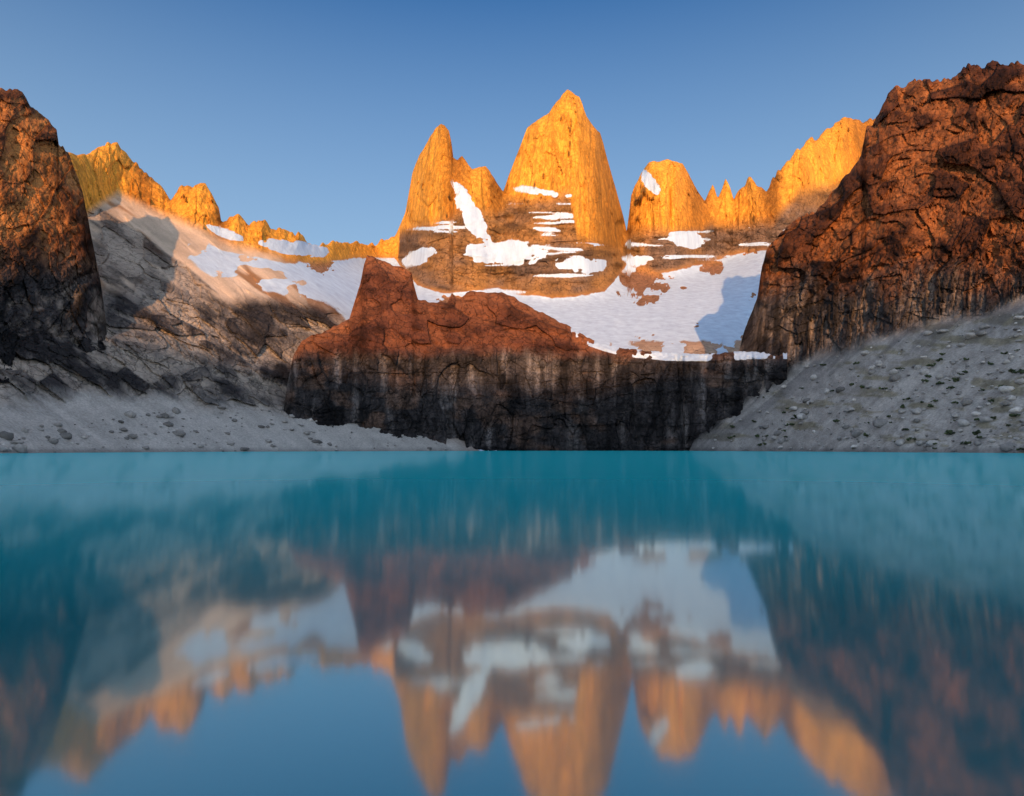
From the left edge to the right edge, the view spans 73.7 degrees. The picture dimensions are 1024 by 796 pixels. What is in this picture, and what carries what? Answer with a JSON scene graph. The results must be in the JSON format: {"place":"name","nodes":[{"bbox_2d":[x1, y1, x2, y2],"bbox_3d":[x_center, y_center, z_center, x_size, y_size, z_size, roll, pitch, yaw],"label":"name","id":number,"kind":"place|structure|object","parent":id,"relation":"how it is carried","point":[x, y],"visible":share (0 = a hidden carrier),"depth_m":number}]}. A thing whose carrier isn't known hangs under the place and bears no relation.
{"place":"outdoors","nodes":[
{"label":"outdoors","id":0,"kind":"place"},
{"bbox_2d":[0,88,106,381],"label":"cliff","id":1,"kind":"structure","parent":0,"point":[50,285],"depth_m":368.10},
{"bbox_2d":[0,90,874,452],"bbox_3d":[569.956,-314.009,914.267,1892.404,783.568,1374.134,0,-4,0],"label":"terrain","id":2,"kind":"structure","parent":0,"point":[208,310],"depth_m":719.53},
{"bbox_2d":[0,404,446,452],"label":"boulders","id":3,"kind":"object","parent":2,"relation":"on","point":[19,447],"visible":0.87,"depth_m":340.80},
{"bbox_2d":[0,451,1023,795],"bbox_3d":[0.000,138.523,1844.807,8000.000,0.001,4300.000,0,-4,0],"label":"lake water","id":4,"kind":"structure","parent":0,"point":[534,623],"depth_m":6.26},
{"bbox_2d":[0,0,1023,245],"label":"sky","id":5,"kind":"structure","parent":0,"point":[314,119]},
{"bbox_2d":[284,255,786,450],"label":"terrain","id":6,"kind":"structure","parent":0,"point":[397,358],"depth_m":544.65},
{"bbox_2d":[689,60,1023,452],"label":"terrain","id":7,"kind":"structure","parent":0,"point":[911,230],"depth_m":463.46},
{"bbox_2d":[712,314,1023,451],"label":"boulders","id":8,"kind":"object","parent":7,"relation":"on","point":[1005,447],"visible":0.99,"depth_m":349.67},
{"bbox_2d":[727,349,1023,449],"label":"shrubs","id":9,"kind":"object","parent":7,"relation":"on","point":[1011,370],"visible":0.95,"depth_m":336.74}
]}

